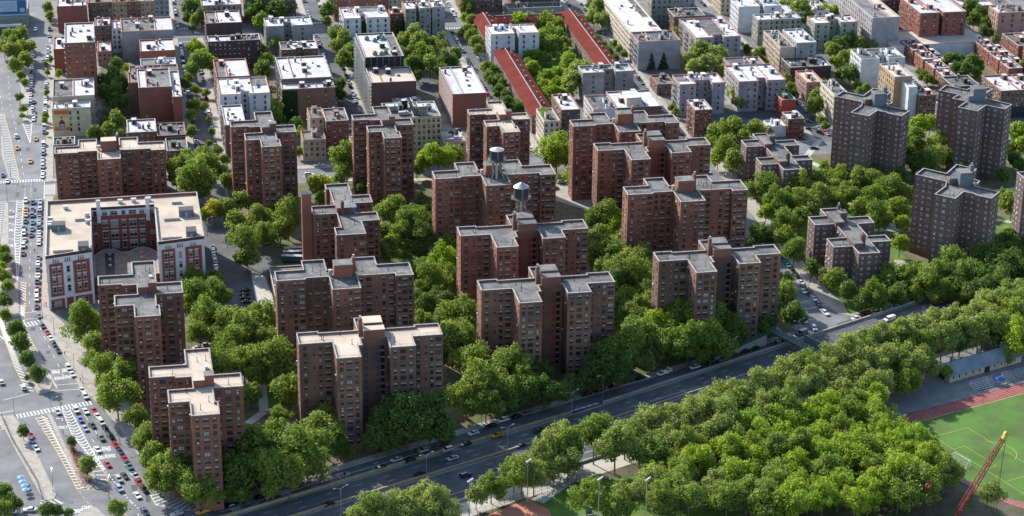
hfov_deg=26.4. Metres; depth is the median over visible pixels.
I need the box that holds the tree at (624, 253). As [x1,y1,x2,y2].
[602,245,638,270]
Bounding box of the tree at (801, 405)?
[784,399,814,429]
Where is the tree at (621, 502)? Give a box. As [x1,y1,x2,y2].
[599,487,639,515]
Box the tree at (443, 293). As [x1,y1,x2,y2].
[429,284,454,306]
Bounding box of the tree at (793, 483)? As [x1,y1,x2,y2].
[776,474,817,504]
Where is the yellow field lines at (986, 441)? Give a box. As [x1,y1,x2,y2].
[923,393,1023,493]
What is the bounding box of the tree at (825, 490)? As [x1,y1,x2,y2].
[808,476,841,515]
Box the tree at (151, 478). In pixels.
[142,452,167,496]
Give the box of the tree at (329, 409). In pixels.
[315,399,336,421]
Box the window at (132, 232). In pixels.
[130,230,137,235]
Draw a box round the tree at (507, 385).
[484,371,519,413]
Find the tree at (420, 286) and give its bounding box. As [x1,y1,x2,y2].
[414,279,431,299]
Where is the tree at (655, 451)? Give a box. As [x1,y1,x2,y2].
[631,433,679,469]
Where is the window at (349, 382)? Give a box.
[347,380,352,384]
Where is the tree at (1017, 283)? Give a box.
[1007,277,1023,291]
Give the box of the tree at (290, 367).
[263,352,296,380]
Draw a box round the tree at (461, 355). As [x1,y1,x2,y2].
[447,339,492,377]
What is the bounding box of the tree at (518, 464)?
[497,453,536,494]
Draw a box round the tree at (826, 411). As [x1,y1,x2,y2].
[802,403,842,429]
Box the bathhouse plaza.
[251,276,275,317]
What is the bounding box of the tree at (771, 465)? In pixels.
[758,458,794,478]
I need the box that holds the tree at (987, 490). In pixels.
[975,479,1008,512]
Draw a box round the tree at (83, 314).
[59,298,100,343]
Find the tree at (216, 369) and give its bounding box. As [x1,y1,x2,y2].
[212,346,237,373]
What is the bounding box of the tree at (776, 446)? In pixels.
[757,431,791,459]
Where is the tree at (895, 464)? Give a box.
[876,448,912,484]
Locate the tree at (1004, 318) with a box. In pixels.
[987,302,1012,346]
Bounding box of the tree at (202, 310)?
[186,291,228,341]
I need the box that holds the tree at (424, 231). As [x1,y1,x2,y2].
[407,219,437,254]
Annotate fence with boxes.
[1,413,43,502]
[461,473,583,515]
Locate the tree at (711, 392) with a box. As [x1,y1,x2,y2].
[679,386,720,422]
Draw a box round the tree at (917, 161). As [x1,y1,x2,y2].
[905,148,934,173]
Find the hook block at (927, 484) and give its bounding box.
[925,430,933,488]
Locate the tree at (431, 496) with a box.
[414,483,463,515]
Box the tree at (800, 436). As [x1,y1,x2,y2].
[787,425,816,457]
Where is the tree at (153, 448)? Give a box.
[137,440,170,468]
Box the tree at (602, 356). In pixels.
[583,341,626,387]
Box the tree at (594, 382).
[579,359,606,394]
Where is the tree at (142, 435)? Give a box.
[130,420,152,451]
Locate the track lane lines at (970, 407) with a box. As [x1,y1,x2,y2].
[909,386,1023,507]
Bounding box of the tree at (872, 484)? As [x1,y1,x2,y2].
[852,474,887,515]
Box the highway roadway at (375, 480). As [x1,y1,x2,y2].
[233,296,968,515]
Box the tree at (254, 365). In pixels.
[243,356,270,386]
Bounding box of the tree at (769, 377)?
[747,366,781,388]
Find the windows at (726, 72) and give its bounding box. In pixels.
[724,70,765,104]
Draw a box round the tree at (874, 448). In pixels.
[856,433,889,469]
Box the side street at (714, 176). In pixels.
[709,165,836,330]
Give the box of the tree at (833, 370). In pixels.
[818,356,851,385]
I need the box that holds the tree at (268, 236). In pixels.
[252,220,280,252]
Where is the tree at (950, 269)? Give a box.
[944,258,964,291]
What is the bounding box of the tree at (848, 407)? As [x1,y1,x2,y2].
[828,393,865,426]
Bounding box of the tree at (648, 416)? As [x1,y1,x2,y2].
[626,402,669,436]
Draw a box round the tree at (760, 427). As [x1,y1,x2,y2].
[749,416,772,444]
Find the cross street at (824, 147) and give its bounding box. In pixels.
[45,135,1012,195]
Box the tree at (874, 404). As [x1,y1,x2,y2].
[855,394,890,422]
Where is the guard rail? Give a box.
[649,386,698,401]
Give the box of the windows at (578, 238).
[456,219,579,304]
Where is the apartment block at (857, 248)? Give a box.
[806,203,890,291]
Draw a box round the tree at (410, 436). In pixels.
[402,417,432,453]
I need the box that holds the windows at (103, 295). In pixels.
[98,292,185,399]
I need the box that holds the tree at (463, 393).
[444,380,481,418]
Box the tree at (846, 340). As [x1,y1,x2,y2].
[834,332,864,363]
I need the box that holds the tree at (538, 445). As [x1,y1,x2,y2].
[526,426,564,465]
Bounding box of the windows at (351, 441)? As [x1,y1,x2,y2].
[296,327,433,443]
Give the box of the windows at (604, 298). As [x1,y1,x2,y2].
[476,274,605,373]
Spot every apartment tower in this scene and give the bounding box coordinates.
[54,132,167,198]
[98,258,185,405]
[148,346,244,510]
[230,109,298,222]
[274,254,413,363]
[296,314,442,448]
[300,181,380,269]
[351,104,413,206]
[432,158,555,254]
[456,211,588,309]
[467,99,529,169]
[476,263,614,379]
[568,105,679,200]
[591,129,710,215]
[621,171,747,270]
[651,236,780,357]
[830,85,909,188]
[909,162,999,271]
[934,83,1011,180]
[1011,171,1023,238]
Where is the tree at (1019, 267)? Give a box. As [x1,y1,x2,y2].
[1008,248,1023,282]
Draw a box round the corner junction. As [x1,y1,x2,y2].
[800,302,847,330]
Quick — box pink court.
[486,499,550,515]
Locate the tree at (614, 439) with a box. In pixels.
[590,417,643,473]
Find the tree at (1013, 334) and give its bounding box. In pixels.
[1000,311,1023,357]
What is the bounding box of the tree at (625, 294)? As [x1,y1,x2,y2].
[614,285,638,314]
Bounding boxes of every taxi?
[195,508,210,514]
[491,432,504,437]
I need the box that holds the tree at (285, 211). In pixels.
[270,193,301,240]
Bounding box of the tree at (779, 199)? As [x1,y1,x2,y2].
[761,181,792,220]
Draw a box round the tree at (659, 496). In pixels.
[645,479,679,515]
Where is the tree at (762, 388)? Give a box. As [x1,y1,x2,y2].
[743,380,777,406]
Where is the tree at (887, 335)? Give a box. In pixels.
[866,320,900,347]
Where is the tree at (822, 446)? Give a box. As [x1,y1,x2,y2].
[807,438,841,460]
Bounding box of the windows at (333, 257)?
[317,189,380,268]
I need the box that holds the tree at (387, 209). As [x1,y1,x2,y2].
[373,193,406,225]
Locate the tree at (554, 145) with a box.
[531,130,568,173]
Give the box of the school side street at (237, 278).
[198,187,275,308]
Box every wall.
[220,411,570,515]
[452,447,623,502]
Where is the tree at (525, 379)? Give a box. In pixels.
[511,362,543,407]
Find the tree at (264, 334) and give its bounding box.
[253,326,276,345]
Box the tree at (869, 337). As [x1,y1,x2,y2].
[846,324,884,347]
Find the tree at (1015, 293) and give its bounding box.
[1001,286,1023,304]
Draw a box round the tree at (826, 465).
[802,451,858,490]
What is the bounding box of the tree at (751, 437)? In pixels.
[719,422,764,452]
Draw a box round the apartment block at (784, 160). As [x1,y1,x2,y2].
[739,127,812,204]
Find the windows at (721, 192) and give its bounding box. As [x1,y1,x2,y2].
[622,183,746,263]
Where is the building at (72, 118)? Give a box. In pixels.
[51,100,92,136]
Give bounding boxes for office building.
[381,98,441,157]
[441,128,465,162]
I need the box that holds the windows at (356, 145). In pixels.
[351,110,411,201]
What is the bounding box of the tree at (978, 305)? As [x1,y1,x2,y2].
[968,298,997,313]
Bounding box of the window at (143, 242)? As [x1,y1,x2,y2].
[141,240,145,245]
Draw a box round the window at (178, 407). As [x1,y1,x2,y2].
[176,405,182,409]
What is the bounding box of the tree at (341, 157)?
[327,139,351,182]
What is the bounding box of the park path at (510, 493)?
[458,340,989,515]
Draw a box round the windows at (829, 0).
[829,0,869,45]
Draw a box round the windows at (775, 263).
[652,245,776,350]
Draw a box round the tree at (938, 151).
[923,143,948,170]
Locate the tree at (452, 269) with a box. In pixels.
[441,263,456,293]
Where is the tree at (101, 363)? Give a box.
[87,349,115,386]
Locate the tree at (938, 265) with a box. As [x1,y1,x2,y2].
[920,257,948,293]
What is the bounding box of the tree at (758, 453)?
[734,439,771,475]
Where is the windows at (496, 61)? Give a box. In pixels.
[496,61,514,96]
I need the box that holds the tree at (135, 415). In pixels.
[121,403,151,431]
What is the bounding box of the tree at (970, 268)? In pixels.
[947,257,987,296]
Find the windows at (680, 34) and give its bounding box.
[680,34,689,52]
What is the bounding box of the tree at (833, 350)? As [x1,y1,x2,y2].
[813,341,846,386]
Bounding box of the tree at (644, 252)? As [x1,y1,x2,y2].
[621,240,652,268]
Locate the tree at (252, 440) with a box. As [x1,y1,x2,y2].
[233,421,270,456]
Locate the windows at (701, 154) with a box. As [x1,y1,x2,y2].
[592,137,702,212]
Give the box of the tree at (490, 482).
[475,469,512,503]
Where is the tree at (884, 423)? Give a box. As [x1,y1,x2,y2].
[867,411,901,442]
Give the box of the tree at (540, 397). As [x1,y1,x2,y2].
[529,371,557,410]
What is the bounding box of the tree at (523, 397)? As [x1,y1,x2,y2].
[504,381,532,413]
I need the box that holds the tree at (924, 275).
[905,263,939,298]
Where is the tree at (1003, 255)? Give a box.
[979,244,1021,278]
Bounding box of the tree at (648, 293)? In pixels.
[642,286,651,308]
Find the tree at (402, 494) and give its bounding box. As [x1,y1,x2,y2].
[389,486,414,515]
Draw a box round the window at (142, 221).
[140,219,144,225]
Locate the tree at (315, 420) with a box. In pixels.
[301,410,345,438]
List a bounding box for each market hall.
[504,0,561,14]
[888,27,985,55]
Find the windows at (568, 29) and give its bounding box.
[563,23,584,58]
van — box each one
[41,140,45,146]
[795,328,807,335]
[859,310,870,316]
[883,314,895,321]
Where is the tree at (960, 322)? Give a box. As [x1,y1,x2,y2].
[947,313,983,356]
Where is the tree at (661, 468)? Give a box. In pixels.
[631,460,668,486]
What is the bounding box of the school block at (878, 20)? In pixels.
[828,0,899,48]
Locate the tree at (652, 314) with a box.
[643,309,672,336]
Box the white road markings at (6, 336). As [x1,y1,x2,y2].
[0,22,822,515]
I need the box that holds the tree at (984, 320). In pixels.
[967,307,1003,352]
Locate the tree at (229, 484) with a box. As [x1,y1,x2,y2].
[223,478,239,502]
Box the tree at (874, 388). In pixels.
[861,381,899,417]
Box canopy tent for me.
[993,376,1005,383]
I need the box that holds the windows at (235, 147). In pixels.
[230,127,298,216]
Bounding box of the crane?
[953,431,1008,515]
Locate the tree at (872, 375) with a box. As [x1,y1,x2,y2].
[857,367,896,390]
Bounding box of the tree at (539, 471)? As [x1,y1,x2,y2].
[522,458,548,495]
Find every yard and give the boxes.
[416,61,781,124]
[885,342,1023,416]
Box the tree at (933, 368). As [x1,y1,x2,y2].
[913,343,943,379]
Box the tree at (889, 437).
[871,427,906,454]
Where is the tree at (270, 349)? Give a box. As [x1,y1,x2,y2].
[252,334,296,386]
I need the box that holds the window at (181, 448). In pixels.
[178,446,184,450]
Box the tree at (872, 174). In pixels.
[861,168,885,187]
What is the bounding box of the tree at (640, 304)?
[622,292,652,317]
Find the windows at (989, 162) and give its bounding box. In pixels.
[949,92,1010,174]
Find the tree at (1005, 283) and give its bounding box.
[995,278,1014,290]
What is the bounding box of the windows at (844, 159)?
[832,95,908,173]
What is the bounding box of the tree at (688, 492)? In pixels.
[673,481,706,515]
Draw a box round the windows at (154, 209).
[45,209,159,277]
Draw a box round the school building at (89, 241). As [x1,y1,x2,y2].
[45,192,205,309]
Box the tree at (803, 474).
[785,466,822,489]
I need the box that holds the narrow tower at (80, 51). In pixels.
[64,22,98,99]
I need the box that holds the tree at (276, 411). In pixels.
[268,404,294,426]
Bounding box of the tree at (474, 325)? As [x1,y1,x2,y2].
[459,315,476,335]
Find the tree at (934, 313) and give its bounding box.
[925,306,963,352]
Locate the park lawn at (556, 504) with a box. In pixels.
[533,476,744,515]
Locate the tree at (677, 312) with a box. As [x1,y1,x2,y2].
[651,297,690,332]
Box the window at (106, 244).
[104,242,108,247]
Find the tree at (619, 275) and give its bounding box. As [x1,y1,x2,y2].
[600,259,635,292]
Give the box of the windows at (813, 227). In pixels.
[807,227,886,279]
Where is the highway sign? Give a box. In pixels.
[804,334,831,352]
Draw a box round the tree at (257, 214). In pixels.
[242,202,272,228]
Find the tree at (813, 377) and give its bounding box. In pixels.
[796,362,837,397]
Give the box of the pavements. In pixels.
[41,0,987,502]
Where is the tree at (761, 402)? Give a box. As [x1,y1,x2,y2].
[745,390,780,419]
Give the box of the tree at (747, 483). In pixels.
[733,473,761,515]
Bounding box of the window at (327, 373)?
[325,371,331,375]
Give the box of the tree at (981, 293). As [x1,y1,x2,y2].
[974,287,996,306]
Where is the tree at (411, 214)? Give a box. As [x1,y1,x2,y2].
[393,203,431,243]
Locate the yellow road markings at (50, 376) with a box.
[0,114,125,514]
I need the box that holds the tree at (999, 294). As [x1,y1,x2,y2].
[982,286,1009,311]
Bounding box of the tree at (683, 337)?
[664,319,707,366]
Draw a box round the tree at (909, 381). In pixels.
[890,359,924,397]
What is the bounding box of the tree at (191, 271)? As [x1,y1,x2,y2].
[182,264,205,288]
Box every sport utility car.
[20,384,26,389]
[34,294,38,301]
[39,322,45,328]
[65,363,71,370]
[72,405,79,412]
[81,391,88,398]
[96,433,105,440]
[97,418,105,425]
[106,431,114,439]
[114,474,123,482]
[114,483,123,491]
[139,484,148,492]
[140,506,149,515]
[253,493,266,500]
[304,172,313,175]
[419,445,428,452]
[438,438,450,445]
[441,445,453,452]
[459,471,472,478]
[496,415,508,422]
[557,179,566,183]
[689,363,700,369]
[704,358,715,364]
[781,256,787,262]
[794,273,800,279]
[811,324,817,330]
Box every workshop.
[606,89,661,114]
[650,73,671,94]
[763,118,785,136]
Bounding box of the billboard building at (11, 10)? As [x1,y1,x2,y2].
[0,0,29,26]
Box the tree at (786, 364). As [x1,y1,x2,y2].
[765,353,803,382]
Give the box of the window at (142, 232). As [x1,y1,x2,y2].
[140,229,145,235]
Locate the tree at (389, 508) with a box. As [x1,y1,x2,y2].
[365,489,400,515]
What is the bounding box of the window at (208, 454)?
[204,452,210,456]
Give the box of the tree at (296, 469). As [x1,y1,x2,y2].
[265,452,311,498]
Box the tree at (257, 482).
[248,475,262,491]
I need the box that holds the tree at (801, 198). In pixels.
[791,187,822,209]
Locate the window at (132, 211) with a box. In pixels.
[129,209,135,213]
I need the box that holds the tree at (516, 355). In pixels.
[500,340,537,373]
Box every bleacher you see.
[969,378,983,390]
[981,375,995,388]
[1001,370,1015,382]
[1013,367,1023,379]
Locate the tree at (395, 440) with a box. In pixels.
[377,423,408,456]
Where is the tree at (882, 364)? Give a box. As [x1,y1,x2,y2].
[867,356,898,386]
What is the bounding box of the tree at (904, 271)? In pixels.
[883,261,920,286]
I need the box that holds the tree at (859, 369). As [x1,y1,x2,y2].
[839,359,870,386]
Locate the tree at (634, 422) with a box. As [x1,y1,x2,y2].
[610,415,651,459]
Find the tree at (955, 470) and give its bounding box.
[930,451,966,493]
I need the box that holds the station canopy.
[0,20,21,27]
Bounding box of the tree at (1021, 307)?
[1006,296,1023,317]
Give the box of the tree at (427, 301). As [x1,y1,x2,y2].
[414,292,441,311]
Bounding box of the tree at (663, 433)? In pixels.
[643,421,680,455]
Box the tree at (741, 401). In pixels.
[721,388,752,421]
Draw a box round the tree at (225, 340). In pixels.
[210,323,247,359]
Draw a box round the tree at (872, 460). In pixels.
[853,449,887,476]
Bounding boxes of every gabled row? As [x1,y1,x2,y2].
[473,12,498,52]
[493,47,551,132]
[494,10,563,29]
[560,9,616,64]
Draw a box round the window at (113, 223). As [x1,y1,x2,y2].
[111,220,118,226]
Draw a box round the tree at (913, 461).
[911,456,941,487]
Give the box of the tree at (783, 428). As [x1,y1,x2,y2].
[772,420,796,450]
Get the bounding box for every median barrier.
[289,410,633,515]
[633,303,959,412]
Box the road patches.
[10,86,966,515]
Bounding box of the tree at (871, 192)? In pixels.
[855,183,888,212]
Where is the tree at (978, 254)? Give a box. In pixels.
[966,238,1004,273]
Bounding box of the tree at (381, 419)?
[363,402,395,450]
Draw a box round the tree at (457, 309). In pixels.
[435,291,476,329]
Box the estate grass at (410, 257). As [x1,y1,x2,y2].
[257,158,1011,403]
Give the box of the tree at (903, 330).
[889,316,920,345]
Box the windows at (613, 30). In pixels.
[603,13,629,48]
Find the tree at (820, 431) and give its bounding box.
[806,418,841,446]
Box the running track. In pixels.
[897,383,1023,508]
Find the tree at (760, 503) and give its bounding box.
[743,476,777,515]
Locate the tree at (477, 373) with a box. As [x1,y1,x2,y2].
[459,357,507,394]
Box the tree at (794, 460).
[774,446,813,474]
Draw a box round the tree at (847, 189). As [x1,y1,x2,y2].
[836,179,860,210]
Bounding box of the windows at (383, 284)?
[274,265,411,359]
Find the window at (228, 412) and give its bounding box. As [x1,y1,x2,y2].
[226,410,231,414]
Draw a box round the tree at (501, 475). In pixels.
[499,463,516,492]
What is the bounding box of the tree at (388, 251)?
[380,235,402,261]
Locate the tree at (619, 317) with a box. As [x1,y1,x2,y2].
[613,305,630,332]
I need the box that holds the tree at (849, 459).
[833,441,868,476]
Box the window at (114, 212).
[110,210,117,214]
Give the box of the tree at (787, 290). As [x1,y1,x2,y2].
[779,278,797,307]
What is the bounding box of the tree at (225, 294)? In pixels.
[206,275,234,305]
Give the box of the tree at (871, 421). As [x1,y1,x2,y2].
[861,408,910,432]
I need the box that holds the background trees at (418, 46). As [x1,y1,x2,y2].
[0,0,1023,515]
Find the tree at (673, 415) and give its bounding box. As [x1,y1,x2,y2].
[658,401,692,430]
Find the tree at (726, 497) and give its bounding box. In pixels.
[706,479,745,515]
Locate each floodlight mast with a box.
[467,478,473,515]
[526,458,531,502]
[597,476,602,515]
[645,477,650,515]
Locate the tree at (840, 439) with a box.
[831,431,864,453]
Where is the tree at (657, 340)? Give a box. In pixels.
[640,326,675,366]
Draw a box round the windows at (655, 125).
[568,117,676,195]
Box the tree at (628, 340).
[598,326,646,364]
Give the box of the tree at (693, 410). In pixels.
[677,393,712,426]
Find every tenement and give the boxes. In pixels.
[52,78,96,125]
[53,37,66,71]
[53,136,75,157]
[56,0,88,32]
[87,0,112,27]
[94,16,111,50]
[97,41,111,65]
[111,20,121,52]
[112,0,127,19]
[120,15,173,59]
[126,117,156,141]
[127,0,140,17]
[127,72,138,113]
[128,62,178,71]
[137,68,172,120]
[139,38,175,60]
[140,0,154,16]
[140,56,175,64]
[154,0,169,16]
[156,122,185,152]
[165,136,187,160]
[170,70,183,121]
[200,0,241,25]
[204,9,241,46]
[207,33,260,68]
[213,58,249,110]
[216,76,270,131]
[220,104,244,156]
[243,0,295,22]
[263,16,312,52]
[274,55,331,102]
[279,39,317,56]
[280,80,334,122]
[300,128,325,161]
[306,105,324,133]
[322,106,349,154]
[332,0,386,20]
[338,5,389,43]
[386,0,427,12]
[388,7,403,33]
[392,96,420,102]
[401,0,430,35]
[428,0,444,34]
[456,0,501,12]
[485,23,538,62]
[506,0,559,2]
[535,106,559,141]
[551,93,579,137]
[577,61,633,102]
[583,94,616,118]
[601,0,661,58]
[629,29,680,70]
[644,0,676,27]
[666,7,704,31]
[671,72,724,115]
[677,0,694,7]
[678,17,740,56]
[686,99,711,137]
[711,0,730,14]
[722,56,764,79]
[724,63,785,111]
[729,0,780,32]
[751,11,800,44]
[762,30,794,71]
[775,92,795,117]
[780,56,831,84]
[781,1,829,28]
[781,110,803,137]
[782,28,816,56]
[795,69,822,101]
[806,13,857,49]
[819,78,846,123]
[850,47,904,88]
[878,62,911,107]
[880,0,899,14]
[899,0,965,36]
[900,80,917,119]
[915,85,935,116]
[940,73,979,88]
[952,0,1012,21]
[988,3,1023,41]
[1001,32,1023,57]
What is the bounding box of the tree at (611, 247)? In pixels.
[588,238,626,259]
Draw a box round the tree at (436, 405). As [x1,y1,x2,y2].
[403,388,456,451]
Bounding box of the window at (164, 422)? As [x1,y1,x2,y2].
[162,420,167,424]
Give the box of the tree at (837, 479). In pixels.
[818,464,856,512]
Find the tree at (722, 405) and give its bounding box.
[704,394,738,419]
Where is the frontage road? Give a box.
[206,302,907,515]
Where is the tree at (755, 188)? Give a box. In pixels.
[745,170,779,208]
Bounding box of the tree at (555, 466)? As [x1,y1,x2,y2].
[539,455,569,484]
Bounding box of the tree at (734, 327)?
[718,313,749,342]
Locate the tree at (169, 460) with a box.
[156,447,189,482]
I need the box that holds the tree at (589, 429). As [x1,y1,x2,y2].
[573,412,613,464]
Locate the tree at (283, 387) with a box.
[269,371,297,412]
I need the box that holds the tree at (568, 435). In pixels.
[540,425,587,457]
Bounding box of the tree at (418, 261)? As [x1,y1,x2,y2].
[411,256,438,281]
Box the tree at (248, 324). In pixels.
[224,311,268,343]
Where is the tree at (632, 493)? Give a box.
[606,477,649,511]
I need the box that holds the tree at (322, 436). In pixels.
[306,427,336,462]
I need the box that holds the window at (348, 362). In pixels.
[346,360,351,364]
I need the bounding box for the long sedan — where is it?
[819,309,829,315]
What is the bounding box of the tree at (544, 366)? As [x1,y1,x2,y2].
[531,356,554,379]
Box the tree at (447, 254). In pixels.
[426,237,456,268]
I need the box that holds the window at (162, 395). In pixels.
[160,393,166,397]
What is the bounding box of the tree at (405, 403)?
[379,389,432,448]
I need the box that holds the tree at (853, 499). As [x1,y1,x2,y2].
[837,484,873,515]
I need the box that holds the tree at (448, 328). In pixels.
[439,316,476,367]
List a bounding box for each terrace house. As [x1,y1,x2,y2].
[900,38,920,58]
[906,42,927,63]
[914,50,938,69]
[924,59,948,77]
[928,48,939,55]
[935,68,956,86]
[974,39,993,55]
[979,43,999,65]
[988,50,1012,73]
[994,44,1005,49]
[999,59,1022,74]
[1003,50,1014,56]
[1010,57,1023,72]
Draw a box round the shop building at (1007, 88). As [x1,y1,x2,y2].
[981,73,1023,117]
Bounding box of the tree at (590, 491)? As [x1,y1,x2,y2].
[566,474,606,515]
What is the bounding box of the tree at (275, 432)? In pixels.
[260,417,299,451]
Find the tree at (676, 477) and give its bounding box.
[662,464,695,509]
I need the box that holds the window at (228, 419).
[226,417,232,421]
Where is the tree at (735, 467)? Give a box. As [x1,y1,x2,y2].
[715,452,760,481]
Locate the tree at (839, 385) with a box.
[827,377,862,394]
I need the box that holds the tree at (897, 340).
[888,336,913,365]
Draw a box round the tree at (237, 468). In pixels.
[222,449,262,487]
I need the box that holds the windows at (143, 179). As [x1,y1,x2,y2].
[57,152,167,195]
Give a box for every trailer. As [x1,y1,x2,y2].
[281,254,302,262]
[283,249,301,253]
[284,245,301,249]
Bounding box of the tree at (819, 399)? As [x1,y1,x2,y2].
[803,386,843,409]
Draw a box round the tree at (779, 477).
[759,468,787,510]
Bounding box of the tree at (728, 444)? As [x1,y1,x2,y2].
[709,431,747,457]
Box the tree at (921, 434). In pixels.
[904,421,934,452]
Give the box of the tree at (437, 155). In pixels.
[422,142,457,170]
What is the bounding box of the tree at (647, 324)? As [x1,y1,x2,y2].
[620,314,657,353]
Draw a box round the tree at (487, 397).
[466,386,505,422]
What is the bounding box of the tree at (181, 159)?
[166,152,191,178]
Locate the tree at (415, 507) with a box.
[397,495,432,515]
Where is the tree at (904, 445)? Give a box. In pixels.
[887,438,917,459]
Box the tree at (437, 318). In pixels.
[432,307,447,324]
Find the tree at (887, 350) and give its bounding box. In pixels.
[868,341,902,364]
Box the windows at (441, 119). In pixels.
[414,119,441,156]
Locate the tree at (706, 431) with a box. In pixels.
[693,422,720,458]
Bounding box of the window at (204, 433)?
[203,431,209,436]
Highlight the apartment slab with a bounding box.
[439,65,486,126]
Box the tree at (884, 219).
[866,198,894,234]
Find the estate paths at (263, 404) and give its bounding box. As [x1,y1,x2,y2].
[244,139,1014,423]
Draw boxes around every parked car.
[23,506,36,511]
[28,437,35,443]
[32,444,39,450]
[50,341,57,346]
[53,408,61,414]
[54,347,61,352]
[69,371,75,376]
[76,416,83,422]
[81,408,89,414]
[81,425,88,431]
[88,422,96,428]
[90,407,97,412]
[93,412,101,418]
[93,446,101,452]
[101,425,109,431]
[103,460,111,467]
[111,441,119,447]
[115,448,124,454]
[120,455,128,461]
[120,472,128,478]
[132,492,141,498]
[134,478,142,485]
[169,510,183,515]
[201,342,211,346]
[224,502,236,508]
[239,292,249,295]
[239,295,250,299]
[240,288,250,291]
[241,299,252,303]
[303,480,316,486]
[322,500,335,506]
[339,471,352,477]
[374,464,386,468]
[390,456,402,462]
[403,457,415,462]
[413,471,425,476]
[446,455,458,460]
[460,441,471,446]
[467,430,479,435]
[485,422,496,428]
[509,413,521,419]
[514,442,526,448]
[520,410,532,415]
[532,427,543,432]
[633,375,644,380]
[740,348,750,353]
[750,345,759,350]
[799,288,806,293]
[815,301,821,306]
[850,315,860,319]
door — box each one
[938,371,944,379]
[984,366,989,372]
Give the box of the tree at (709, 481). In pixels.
[699,466,734,504]
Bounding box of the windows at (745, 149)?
[740,149,782,187]
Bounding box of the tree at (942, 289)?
[927,277,956,305]
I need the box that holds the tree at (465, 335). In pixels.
[450,321,477,351]
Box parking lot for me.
[0,425,39,515]
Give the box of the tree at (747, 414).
[735,407,773,439]
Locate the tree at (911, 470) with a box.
[899,461,943,507]
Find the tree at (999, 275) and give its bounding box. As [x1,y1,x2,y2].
[988,265,1015,286]
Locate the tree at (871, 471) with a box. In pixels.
[861,466,891,496]
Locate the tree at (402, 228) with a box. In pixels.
[389,218,412,253]
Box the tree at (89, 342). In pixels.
[80,330,101,353]
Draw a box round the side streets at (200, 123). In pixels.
[172,0,937,172]
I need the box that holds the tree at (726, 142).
[714,132,739,161]
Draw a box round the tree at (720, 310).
[715,299,741,324]
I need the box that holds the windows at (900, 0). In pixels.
[899,0,960,36]
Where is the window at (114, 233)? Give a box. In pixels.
[111,231,118,237]
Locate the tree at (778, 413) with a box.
[764,402,803,431]
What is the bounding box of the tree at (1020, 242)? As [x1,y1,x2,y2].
[1011,234,1023,254]
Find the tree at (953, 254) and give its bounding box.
[930,243,967,267]
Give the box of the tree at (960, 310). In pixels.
[942,301,976,320]
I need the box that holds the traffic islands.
[0,50,104,515]
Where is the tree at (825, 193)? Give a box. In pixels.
[806,182,838,208]
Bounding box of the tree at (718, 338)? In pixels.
[685,316,738,366]
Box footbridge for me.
[699,322,844,364]
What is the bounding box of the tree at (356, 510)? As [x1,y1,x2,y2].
[347,489,388,515]
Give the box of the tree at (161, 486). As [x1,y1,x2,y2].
[153,467,179,500]
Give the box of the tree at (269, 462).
[246,446,288,499]
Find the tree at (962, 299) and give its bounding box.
[955,281,983,306]
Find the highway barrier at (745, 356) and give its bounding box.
[603,296,928,403]
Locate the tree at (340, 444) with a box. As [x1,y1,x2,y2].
[328,430,356,460]
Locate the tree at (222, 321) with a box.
[207,304,249,343]
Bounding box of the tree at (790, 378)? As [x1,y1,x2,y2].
[776,369,811,399]
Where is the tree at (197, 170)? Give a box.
[175,153,217,196]
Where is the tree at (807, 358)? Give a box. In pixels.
[792,346,824,371]
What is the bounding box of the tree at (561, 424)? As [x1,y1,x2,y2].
[539,418,576,441]
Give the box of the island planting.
[68,446,93,484]
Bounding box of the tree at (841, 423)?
[823,411,855,441]
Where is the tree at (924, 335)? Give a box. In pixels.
[905,328,942,353]
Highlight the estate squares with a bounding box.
[556,184,911,281]
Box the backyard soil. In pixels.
[100,28,996,131]
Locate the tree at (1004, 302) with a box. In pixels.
[1000,295,1023,323]
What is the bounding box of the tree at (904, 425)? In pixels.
[893,419,930,445]
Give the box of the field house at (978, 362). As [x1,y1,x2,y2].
[936,341,1023,382]
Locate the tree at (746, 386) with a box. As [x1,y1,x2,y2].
[708,376,759,422]
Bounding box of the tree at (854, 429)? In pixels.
[847,421,877,444]
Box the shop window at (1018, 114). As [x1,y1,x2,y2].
[1011,111,1023,117]
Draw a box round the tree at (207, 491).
[182,473,219,508]
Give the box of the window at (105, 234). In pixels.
[103,231,108,237]
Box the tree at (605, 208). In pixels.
[584,198,621,226]
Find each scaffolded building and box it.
[353,32,403,113]
[365,65,415,113]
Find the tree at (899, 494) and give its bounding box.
[879,476,918,513]
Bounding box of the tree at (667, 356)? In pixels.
[659,338,678,365]
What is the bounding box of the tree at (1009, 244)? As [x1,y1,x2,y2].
[1001,240,1023,259]
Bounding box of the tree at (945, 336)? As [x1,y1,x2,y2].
[927,320,964,361]
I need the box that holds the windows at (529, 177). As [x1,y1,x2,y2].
[432,175,554,248]
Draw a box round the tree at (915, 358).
[888,343,929,378]
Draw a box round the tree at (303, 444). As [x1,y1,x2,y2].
[276,420,329,481]
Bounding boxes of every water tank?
[487,147,505,181]
[511,182,530,214]
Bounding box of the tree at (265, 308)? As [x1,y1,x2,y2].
[241,297,275,328]
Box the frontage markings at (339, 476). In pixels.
[221,403,597,511]
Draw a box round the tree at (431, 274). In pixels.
[415,260,453,291]
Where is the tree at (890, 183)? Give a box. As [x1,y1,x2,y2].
[873,172,903,202]
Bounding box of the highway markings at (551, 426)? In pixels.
[236,300,968,515]
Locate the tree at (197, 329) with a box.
[185,318,215,347]
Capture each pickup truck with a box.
[124,462,133,469]
[130,471,139,478]
[656,370,668,375]
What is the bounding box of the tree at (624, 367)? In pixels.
[600,356,633,391]
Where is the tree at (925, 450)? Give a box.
[910,440,944,464]
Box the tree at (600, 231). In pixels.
[588,222,620,244]
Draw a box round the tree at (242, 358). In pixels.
[217,343,264,386]
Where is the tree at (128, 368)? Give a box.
[111,355,137,385]

